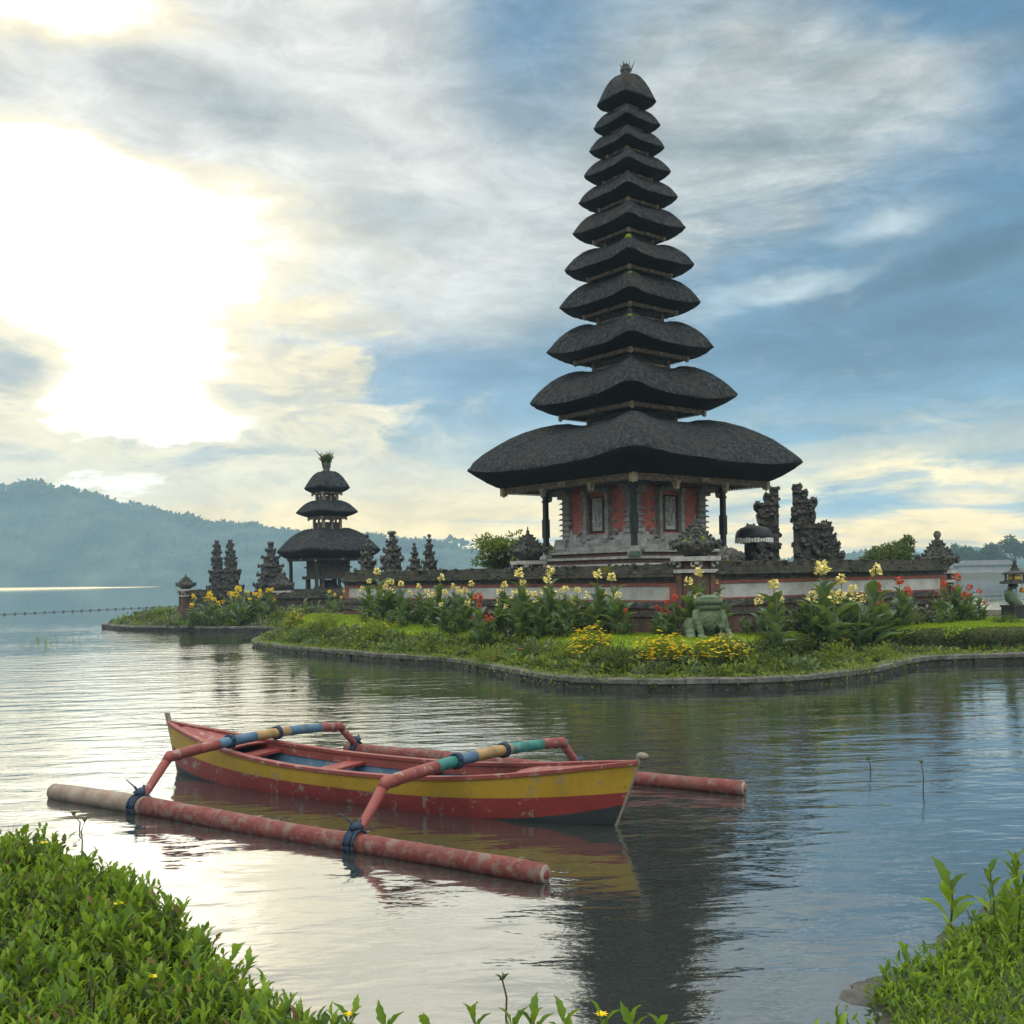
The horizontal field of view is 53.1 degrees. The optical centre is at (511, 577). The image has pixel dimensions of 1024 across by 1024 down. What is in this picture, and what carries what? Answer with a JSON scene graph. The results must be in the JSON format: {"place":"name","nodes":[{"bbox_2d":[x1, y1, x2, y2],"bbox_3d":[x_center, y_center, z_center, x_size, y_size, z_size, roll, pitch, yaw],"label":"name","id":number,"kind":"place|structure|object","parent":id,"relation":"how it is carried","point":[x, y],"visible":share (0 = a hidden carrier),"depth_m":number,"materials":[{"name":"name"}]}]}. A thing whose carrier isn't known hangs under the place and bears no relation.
{"place":"outdoors","nodes":[
{"label":"outdoors","id":0,"kind":"place"},
{"bbox_2d":[0,577,1023,1023],"bbox_3d":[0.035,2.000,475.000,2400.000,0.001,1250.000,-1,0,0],"label":"water","id":1,"kind":"structure","parent":0,"point":[798,881],"depth_m":8.19,"materials":[{"name":"liquid"}]},
{"bbox_2d":[47,712,746,883],"bbox_3d":[-1.172,1.791,9.508,5.859,0.780,3.467,-1,0,31],"label":"outrigger boat","id":2,"kind":"object","parent":1,"relation":"on","point":[497,782],"visible":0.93,"depth_m":8.77,"materials":[{"name":"red wood"}]},
{"bbox_2d":[0,489,1023,587],"bbox_3d":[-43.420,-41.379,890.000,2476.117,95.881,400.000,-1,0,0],"label":"hills","id":3,"kind":"structure","parent":0,"point":[60,541],"depth_m":765.19,"materials":[{"name":"green plant"}]},
{"bbox_2d":[0,477,1018,561],"bbox_3d":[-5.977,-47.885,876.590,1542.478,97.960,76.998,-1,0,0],"label":"forest","id":4,"kind":"object","parent":3,"relation":"on","point":[28,486],"visible":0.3,"depth_m":864.22,"materials":[{"name":"green plant"}]},
{"bbox_2d":[0,888,1023,1023],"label":"bank ground","id":5,"kind":"structure","parent":0,"point":[853,995],"depth_m":4.82,"materials":[{"name":"soil"}]},
{"bbox_2d":[0,817,304,1023],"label":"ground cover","id":6,"kind":"object","parent":5,"relation":"on","point":[92,1005],"visible":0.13,"depth_m":3.36,"materials":[{"name":"green plant"}]},
{"bbox_2d":[0,821,361,1023],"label":"ground cover","id":7,"kind":"object","parent":5,"relation":"on","point":[186,957],"visible":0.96,"depth_m":3.28,"materials":[{"name":"green plant"}]},
{"bbox_2d":[376,999,403,1023],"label":"leafy sprig","id":8,"kind":"object","parent":5,"relation":"on","point":[381,1017],"visible":1,"depth_m":2.63,"materials":[{"name":"green plant"}]},
{"bbox_2d":[516,991,554,1023],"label":"leafy sprig","id":9,"kind":"object","parent":5,"relation":"on","point":[533,1007],"visible":1,"depth_m":2.63,"materials":[{"name":"green plant"}]},
{"bbox_2d":[549,995,581,1023],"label":"leafy sprig","id":10,"kind":"object","parent":5,"relation":"on","point":[562,1009],"visible":1,"depth_m":2.63,"materials":[{"name":"green plant"}]},
{"bbox_2d":[620,1000,646,1023],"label":"leafy sprig","id":11,"kind":"object","parent":5,"relation":"on","point":[628,1017],"visible":1,"depth_m":2.62,"materials":[{"name":"green plant"}]},
{"bbox_2d":[814,873,1023,1023],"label":"ground cover","id":12,"kind":"object","parent":5,"relation":"on","point":[927,972],"visible":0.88,"depth_m":4.82,"materials":[{"name":"green plant"}]},
{"bbox_2d":[917,855,978,927],"bbox_3d":[2.511,1.781,5.745,0.355,0.399,0.301,-1,0,-22],"label":"leafy sprig","id":13,"kind":"object","parent":5,"relation":"on","point":[947,885],"visible":0.87,"depth_m":5.76,"materials":[{"name":"green plant"}]},
{"bbox_2d":[974,857,1003,936],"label":"leafy sprig","id":14,"kind":"object","parent":5,"relation":"on","point":[991,865],"visible":0.84,"depth_m":5.50,"materials":[{"name":"green plant"}]},
{"bbox_2d":[992,877,1022,961],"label":"leafy sprig","id":15,"kind":"object","parent":5,"relation":"on","point":[1007,912],"visible":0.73,"depth_m":5.20,"materials":[{"name":"green plant"}]},
{"bbox_2d":[1000,849,1023,953],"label":"leafy sprig","id":16,"kind":"object","parent":5,"relation":"on","point":[1014,869],"visible":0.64,"depth_m":5.30,"materials":[{"name":"green plant"}]},
{"bbox_2d":[0,0,1023,587],"label":"sky","id":17,"kind":"structure","parent":0,"point":[241,241],"materials":[{"name":"blue"}]},
{"bbox_2d":[121,610,1023,676],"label":"island ground","id":18,"kind":"structure","parent":0,"point":[991,612],"depth_m":23.14,"materials":[{"name":"plant"}]},
{"bbox_2d":[175,573,196,619],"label":"stone pillar","id":19,"kind":"structure","parent":18,"relation":"on","point":[185,584],"depth_m":44.60,"materials":[{"name":"stone"}]},
{"bbox_2d":[184,593,201,628],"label":"canna lily","id":20,"kind":"object","parent":18,"relation":"on","point":[192,613],"visible":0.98,"depth_m":42.78,"materials":[{"name":"green plant"}]},
{"bbox_2d":[189,589,216,615],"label":"temple wall","id":21,"kind":"structure","parent":18,"relation":"on","point":[199,593],"depth_m":44.58,"materials":[{"name":"stone"}]},
{"bbox_2d":[198,591,217,625],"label":"canna lily","id":22,"kind":"object","parent":18,"relation":"on","point":[209,612],"visible":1,"depth_m":42.45,"materials":[{"name":"green plant"}]},
{"bbox_2d":[205,540,227,604],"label":"split gate half","id":23,"kind":"object","parent":18,"relation":"on","point":[215,579],"visible":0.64,"depth_m":45.79,"materials":[{"name":"stone"}]},
{"bbox_2d":[217,539,244,611],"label":"split gate half","id":24,"kind":"object","parent":18,"relation":"on","point":[230,574],"visible":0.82,"depth_m":45.71,"materials":[{"name":"stone"}]},
{"bbox_2d":[228,585,254,625],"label":"canna lily","id":25,"kind":"object","parent":18,"relation":"on","point":[239,608],"visible":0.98,"depth_m":42.46,"materials":[{"name":"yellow plant"}]},
{"bbox_2d":[253,588,271,618],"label":"canna lily","id":26,"kind":"object","parent":18,"relation":"on","point":[265,609],"visible":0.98,"depth_m":42.66,"materials":[{"name":"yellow plant"}]},
{"bbox_2d":[252,541,285,592],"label":"carved shrine","id":27,"kind":"object","parent":18,"relation":"on","point":[271,568],"visible":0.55,"depth_m":46.27,"materials":[{"name":"stone"}]},
{"bbox_2d":[241,591,344,612],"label":"temple wall","id":28,"kind":"structure","parent":18,"relation":"on","point":[287,599],"depth_m":43.83,"materials":[{"name":"stone"}]},
{"bbox_2d":[268,570,294,612],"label":"stone lantern","id":29,"kind":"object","parent":28,"relation":"on","point":[281,583],"depth_m":44.29,"materials":[{"name":"stone"}]},
{"bbox_2d":[312,605,342,630],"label":"green bush","id":30,"kind":"object","parent":18,"relation":"on","point":[325,615],"visible":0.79,"depth_m":29.53,"materials":[{"name":"green plant"}]},
{"bbox_2d":[277,450,380,591],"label":"pagoda shrine","id":31,"kind":"object","parent":18,"relation":"on","point":[324,550],"visible":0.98,"depth_m":46.32,"materials":[{"name":"brown wood"}]},
{"bbox_2d":[353,578,378,617],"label":"canna lily","id":32,"kind":"object","parent":18,"relation":"on","point":[366,601],"visible":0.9,"depth_m":29.63,"materials":[{"name":"green plant"}]},
{"bbox_2d":[353,534,381,581],"bbox_3d":[-4.926,0.004,34.998,0.807,2.988,0.798,-1,0,-38],"label":"carved stone","id":33,"kind":"object","parent":18,"relation":"on","point":[367,562],"visible":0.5,"depth_m":34.90,"materials":[{"name":"stone"}]},
{"bbox_2d":[357,614,396,637],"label":"bush","id":34,"kind":"object","parent":18,"relation":"on","point":[375,623],"visible":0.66,"depth_m":27.23,"materials":[{"name":"green plant"}]},
{"bbox_2d":[366,568,399,620],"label":"canna lily","id":35,"kind":"object","parent":18,"relation":"on","point":[387,596],"visible":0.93,"depth_m":28.43,"materials":[{"name":"green plant"}]},
{"bbox_2d":[376,531,407,571],"bbox_3d":[-3.991,-0.057,34.299,0.912,3.027,0.904,-1,0,-38],"label":"carved stone","id":36,"kind":"object","parent":18,"relation":"on","point":[391,560],"visible":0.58,"depth_m":34.18,"materials":[{"name":"stone"}]},
{"bbox_2d":[391,581,416,623],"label":"canna lily","id":37,"kind":"object","parent":18,"relation":"on","point":[401,607],"visible":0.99,"depth_m":27.31,"materials":[{"name":"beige plant"}]},
{"bbox_2d":[406,543,422,570],"bbox_3d":[-3.182,0.178,33.600,0.616,2.662,0.596,-1,0,-38],"label":"carved stone","id":38,"kind":"object","parent":18,"relation":"on","point":[415,565],"visible":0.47,"depth_m":33.54,"materials":[{"name":"stone"}]},
{"bbox_2d":[418,534,441,580],"bbox_3d":[-2.651,-0.027,32.891,0.695,2.747,0.629,-1,0,-38],"label":"carved stone","id":39,"kind":"object","parent":18,"relation":"on","point":[430,563],"visible":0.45,"depth_m":32.83,"materials":[{"name":"stone"}]},
{"bbox_2d":[421,573,451,623],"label":"canna lily","id":40,"kind":"object","parent":18,"relation":"on","point":[431,599],"visible":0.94,"depth_m":26.85,"materials":[{"name":"green plant"}]},
{"bbox_2d":[447,586,474,632],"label":"canna lily","id":41,"kind":"object","parent":18,"relation":"on","point":[462,610],"visible":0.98,"depth_m":25.11,"materials":[{"name":"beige plant"}]},
{"bbox_2d":[465,592,496,647],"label":"canna lily","id":42,"kind":"object","parent":18,"relation":"on","point":[480,632],"visible":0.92,"depth_m":23.68,"materials":[{"name":"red plant"}]},
{"bbox_2d":[470,645,505,667],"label":"bush","id":43,"kind":"object","parent":18,"relation":"on","point":[488,653],"visible":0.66,"depth_m":21.83,"materials":[{"name":"green plant"}]},
{"bbox_2d":[469,529,524,579],"bbox_3d":[-0.193,0.002,31.480,2.108,3.014,2.122,-1,0,-43],"label":"leafy bush","id":44,"kind":"object","parent":18,"relation":"on","point":[496,547],"visible":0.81,"depth_m":31.36,"materials":[{"name":"green plant"}]},
{"bbox_2d":[341,562,676,634],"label":"temple wall","id":45,"kind":"structure","parent":18,"relation":"on","point":[647,588],"depth_m":24.43,"materials":[{"name":"stone"}]},
{"bbox_2d":[499,567,542,638],"bbox_3d":[0.232,0.593,23.333,0.957,1.679,1.008,-1,0,-33],"label":"canna lily","id":46,"kind":"object","parent":18,"relation":"on","point":[520,597],"visible":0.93,"depth_m":23.16,"materials":[{"name":"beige plant"}]},
{"bbox_2d":[507,526,549,568],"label":"stone pillar","id":47,"kind":"structure","parent":18,"relation":"on","point":[528,550],"depth_m":25.45,"materials":[{"name":"stone"}]},
{"bbox_2d":[522,574,559,636],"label":"canna lily","id":48,"kind":"object","parent":18,"relation":"on","point":[541,618],"visible":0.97,"depth_m":22.41,"materials":[{"name":"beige plant"}]},
{"bbox_2d":[528,644,568,669],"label":"green bush","id":49,"kind":"object","parent":18,"relation":"on","point":[549,657],"visible":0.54,"depth_m":19.93,"materials":[{"name":"green plant"}]},
{"bbox_2d":[529,565,576,634],"bbox_3d":[0.867,0.508,22.678,0.962,1.604,0.914,-1,0,42],"label":"canna lily","id":50,"kind":"object","parent":18,"relation":"on","point":[550,572],"visible":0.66,"depth_m":22.67,"materials":[{"name":"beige plant"}]},
{"bbox_2d":[108,604,1023,677],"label":"ground cover","id":51,"kind":"object","parent":18,"relation":"on","point":[373,641],"visible":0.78,"depth_m":22.19,"materials":[{"name":"green plant"}]},
{"bbox_2d":[551,586,581,636],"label":"canna lily","id":52,"kind":"object","parent":18,"relation":"on","point":[567,613],"visible":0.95,"depth_m":21.95,"materials":[{"name":"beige plant"}]},
{"bbox_2d":[565,624,612,657],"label":"marigold bush","id":53,"kind":"object","parent":18,"relation":"on","point":[583,639],"visible":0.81,"depth_m":19.81,"materials":[{"name":"yellow plant"}]},
{"bbox_2d":[571,568,610,632],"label":"canna lily","id":54,"kind":"object","parent":18,"relation":"on","point":[597,605],"visible":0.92,"depth_m":21.62,"materials":[{"name":"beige plant"}]},
{"bbox_2d":[601,573,638,633],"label":"canna lily","id":55,"kind":"object","parent":18,"relation":"on","point":[614,610],"visible":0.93,"depth_m":21.23,"materials":[{"name":"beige plant"}]},
{"bbox_2d":[600,641,646,670],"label":"green bush","id":56,"kind":"object","parent":18,"relation":"on","point":[623,652],"visible":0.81,"depth_m":18.73,"materials":[{"name":"green plant"}]},
{"bbox_2d":[467,60,802,578],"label":"pagoda temple","id":57,"kind":"structure","parent":18,"relation":"on","point":[635,470],"depth_m":26.03,"materials":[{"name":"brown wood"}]},
{"bbox_2d":[296,613,1023,656],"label":"turf","id":58,"kind":"structure","parent":18,"relation":"on","point":[627,646],"depth_m":22.93,"materials":[{"name":"plant"}]},
{"bbox_2d":[411,583,430,623],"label":"canna lily","id":59,"kind":"object","parent":58,"relation":"on","point":[420,607],"visible":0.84,"depth_m":27.24,"materials":[{"name":"green plant"}]},
{"bbox_2d":[431,589,455,632],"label":"canna lily","id":60,"kind":"object","parent":58,"relation":"on","point":[444,618],"visible":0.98,"depth_m":25.60,"materials":[{"name":"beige plant"}]},
{"bbox_2d":[445,583,463,627],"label":"canna lily","id":61,"kind":"object","parent":58,"relation":"on","point":[455,597],"visible":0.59,"depth_m":25.81,"materials":[{"name":"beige plant"}]},
{"bbox_2d":[488,581,510,634],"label":"canna lily","id":62,"kind":"object","parent":58,"relation":"on","point":[500,625],"visible":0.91,"depth_m":24.24,"materials":[{"name":"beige plant"}]},
{"bbox_2d":[563,587,586,632],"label":"canna lily","id":63,"kind":"object","parent":58,"relation":"on","point":[577,625],"visible":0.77,"depth_m":22.21,"materials":[{"name":"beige plant"}]},
{"bbox_2d":[655,600,673,635],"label":"canna lily","id":64,"kind":"object","parent":58,"relation":"on","point":[664,627],"visible":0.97,"depth_m":20.43,"materials":[{"name":"green plant"}]},
{"bbox_2d":[660,594,682,635],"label":"canna lily","id":65,"kind":"object","parent":58,"relation":"on","point":[675,627],"visible":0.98,"depth_m":20.31,"materials":[{"name":"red plant"}]},
{"bbox_2d":[683,592,736,637],"bbox_3d":[3.834,0.731,20.040,0.981,0.892,0.747,-1,0,-4],"label":"frog statue","id":66,"kind":"object","parent":58,"relation":"on","point":[708,617],"visible":0.98,"depth_m":19.84,"materials":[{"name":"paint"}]},
{"bbox_2d":[969,588,990,620],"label":"canna lily","id":67,"kind":"object","parent":58,"relation":"on","point":[982,612],"visible":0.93,"depth_m":25.96,"materials":[{"name":"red plant"}]},
{"bbox_2d":[632,629,694,663],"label":"marigold bush","id":68,"kind":"object","parent":18,"relation":"on","point":[671,649],"visible":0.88,"depth_m":18.74,"materials":[{"name":"yellow plant"}]},
{"bbox_2d":[679,567,707,624],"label":"canna lily","id":69,"kind":"object","parent":18,"relation":"on","point":[689,598],"visible":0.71,"depth_m":20.32,"materials":[{"name":"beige plant"}]},
{"bbox_2d":[668,515,721,634],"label":"stone pillar","id":70,"kind":"structure","parent":18,"relation":"on","point":[695,544],"depth_m":20.86,"materials":[{"name":"stone"}]},
{"bbox_2d":[681,632,747,659],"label":"marigold bush","id":71,"kind":"object","parent":18,"relation":"on","point":[714,640],"visible":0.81,"depth_m":18.73,"materials":[{"name":"yellow plant"}]},
{"bbox_2d":[735,523,772,559],"bbox_3d":[6.538,-0.088,27.600,1.011,2.749,1.011,-1,0,0],"label":"parasol","id":72,"kind":"object","parent":18,"relation":"on","point":[753,533],"visible":0.97,"depth_m":27.23,"materials":[{"name":"black fabric"}]},
{"bbox_2d":[740,541,773,560],"bbox_3d":[6.784,0.057,28.600,0.944,2.450,0.910,-1,0,-38],"label":"carved stone","id":73,"kind":"object","parent":18,"relation":"on","point":[759,551],"visible":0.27,"depth_m":28.39,"materials":[{"name":"stone"}]},
{"bbox_2d":[745,486,781,560],"bbox_3d":[7.442,-0.649,30.631,1.292,4.152,1.084,-1,0,14],"label":"split gate half","id":74,"kind":"object","parent":18,"relation":"on","point":[767,514],"visible":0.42,"depth_m":30.19,"materials":[{"name":"stone"}]},
{"bbox_2d":[743,579,795,654],"bbox_3d":[5.176,0.851,20.615,1.151,1.661,0.988,-1,0,21],"label":"canna lily","id":75,"kind":"object","parent":18,"relation":"on","point":[772,627],"visible":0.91,"depth_m":20.52,"materials":[{"name":"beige plant"}]},
{"bbox_2d":[747,645,796,673],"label":"green bush","id":76,"kind":"object","parent":18,"relation":"on","point":[764,655],"visible":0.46,"depth_m":18.83,"materials":[{"name":"green plant"}]},
{"bbox_2d":[796,592,826,649],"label":"canna lily","id":77,"kind":"object","parent":18,"relation":"on","point":[808,616],"visible":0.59,"depth_m":21.80,"materials":[{"name":"green plant"}]},
{"bbox_2d":[790,482,835,572],"bbox_3d":[8.947,-0.737,30.349,1.319,4.207,1.062,-1,0,14],"label":"split gate half","id":78,"kind":"object","parent":18,"relation":"on","point":[809,538],"visible":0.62,"depth_m":30.03,"materials":[{"name":"stone"}]},
{"bbox_2d":[795,560,857,656],"bbox_3d":[6.636,0.689,21.880,1.221,2.141,1.285,-1,0,-36],"label":"canna lily","id":79,"kind":"object","parent":18,"relation":"on","point":[829,627],"visible":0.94,"depth_m":21.83,"materials":[{"name":"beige plant"}]},
{"bbox_2d":[811,521,845,572],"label":"gate wing","id":80,"kind":"structure","parent":18,"relation":"on","point":[831,545],"depth_m":29.88,"materials":[{"name":"stone"}]},
{"bbox_2d":[715,558,949,633],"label":"temple wall","id":81,"kind":"structure","parent":18,"relation":"on","point":[740,582],"depth_m":22.94,"materials":[{"name":"stone"}]},
{"bbox_2d":[718,547,745,561],"bbox_3d":[5.054,-0.393,23.600,0.700,0.620,0.500,-1,0,-38],"label":"carved stone","id":82,"kind":"object","parent":81,"relation":"on","point":[732,554],"visible":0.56,"depth_m":23.45,"materials":[{"name":"stone"}]},
{"bbox_2d":[813,637,860,663],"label":"bush","id":83,"kind":"object","parent":18,"relation":"on","point":[833,651],"visible":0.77,"depth_m":20.55,"materials":[{"name":"green plant"}]},
{"bbox_2d":[816,559,861,649],"bbox_3d":[7.210,0.674,22.840,1.238,2.172,1.304,-1,0,25],"label":"canna lily","id":84,"kind":"object","parent":18,"relation":"on","point":[827,589],"visible":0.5,"depth_m":22.64,"materials":[{"name":"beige plant"}]},
{"bbox_2d":[832,573,862,645],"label":"canna lily","id":85,"kind":"object","parent":18,"relation":"on","point":[850,589],"visible":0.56,"depth_m":23.08,"materials":[{"name":"beige plant"}]},
{"bbox_2d":[842,600,874,651],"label":"canna lily","id":86,"kind":"object","parent":18,"relation":"on","point":[862,637],"visible":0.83,"depth_m":22.48,"materials":[{"name":"green plant"}]},
{"bbox_2d":[848,562,898,649],"bbox_3d":[7.821,0.705,22.854,1.262,2.104,1.199,-1,0,-17],"label":"canna lily","id":87,"kind":"object","parent":18,"relation":"on","point":[871,588],"visible":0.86,"depth_m":22.69,"materials":[{"name":"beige plant"}]},
{"bbox_2d":[862,639,900,661],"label":"bush","id":88,"kind":"object","parent":18,"relation":"on","point":[880,648],"visible":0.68,"depth_m":21.05,"materials":[{"name":"green plant"}]},
{"bbox_2d":[864,582,899,629],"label":"canna lily","id":89,"kind":"object","parent":18,"relation":"on","point":[889,613],"visible":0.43,"depth_m":23.46,"materials":[{"name":"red plant"}]},
{"bbox_2d":[872,601,895,646],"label":"canna lily","id":90,"kind":"object","parent":18,"relation":"on","point":[884,607],"visible":0.45,"depth_m":23.11,"materials":[{"name":"green plant"}]},
{"bbox_2d":[747,626,1023,663],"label":"hedge","id":91,"kind":"object","parent":18,"relation":"on","point":[804,644],"visible":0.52,"depth_m":22.90,"materials":[{"name":"green plant"}]},
{"bbox_2d":[857,540,918,571],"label":"round bush","id":92,"kind":"object","parent":18,"relation":"on","point":[897,551],"visible":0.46,"depth_m":34.62,"materials":[{"name":"green plant"}]},
{"bbox_2d":[889,577,920,625],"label":"canna lily","id":93,"kind":"object","parent":18,"relation":"on","point":[903,609],"visible":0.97,"depth_m":23.80,"materials":[{"name":"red plant"}]},
{"bbox_2d":[915,531,960,601],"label":"stone pillar","id":94,"kind":"structure","parent":18,"relation":"on","point":[937,549],"depth_m":26.97,"materials":[{"name":"stone"}]},
{"bbox_2d":[924,580,951,620],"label":"canna lily","id":95,"kind":"object","parent":18,"relation":"on","point":[942,605],"visible":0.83,"depth_m":25.54,"materials":[{"name":"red plant"}]},
{"bbox_2d":[946,573,974,620],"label":"canna lily","id":96,"kind":"object","parent":18,"relation":"on","point":[961,608],"visible":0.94,"depth_m":25.86,"materials":[{"name":"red plant"}]},
{"bbox_2d":[1000,559,1023,618],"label":"stone lantern","id":97,"kind":"object","parent":18,"relation":"on","point":[1015,606],"visible":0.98,"depth_m":26.48,"materials":[{"name":"grey stone"}]},
{"bbox_2d":[949,566,1023,577],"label":"shore","id":98,"kind":"structure","parent":0,"point":[973,575],"depth_m":264.22,"materials":[{"name":"soil"}]},
{"bbox_2d":[951,560,1006,572],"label":"lake house","id":99,"kind":"structure","parent":98,"relation":"on","point":[977,566],"depth_m":269.61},
{"bbox_2d":[976,541,1007,559],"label":"shore tree","id":100,"kind":"object","parent":98,"relation":"on","point":[990,551],"visible":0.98,"depth_m":288.44,"materials":[{"name":"green plant"}]},
{"bbox_2d":[998,534,1023,562],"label":"shore tree","id":101,"kind":"object","parent":98,"relation":"on","point":[1013,545],"visible":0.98,"depth_m":297.02,"materials":[{"name":"green plant"}]},
{"label":"lake floor","id":102,"kind":"structure","parent":0,"visible":0},
{"bbox_2d":[101,622,1023,690],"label":"stone kerb","id":103,"kind":"structure","parent":102,"relation":"on","point":[688,683],"depth_m":20.05,"materials":[{"name":"grey stone"}]},
{"bbox_2d":[250,637,1023,690],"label":"creeping leaves","id":104,"kind":"object","parent":103,"relation":"on","point":[441,655],"visible":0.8,"depth_m":19.73,"materials":[{"name":"green plant"}]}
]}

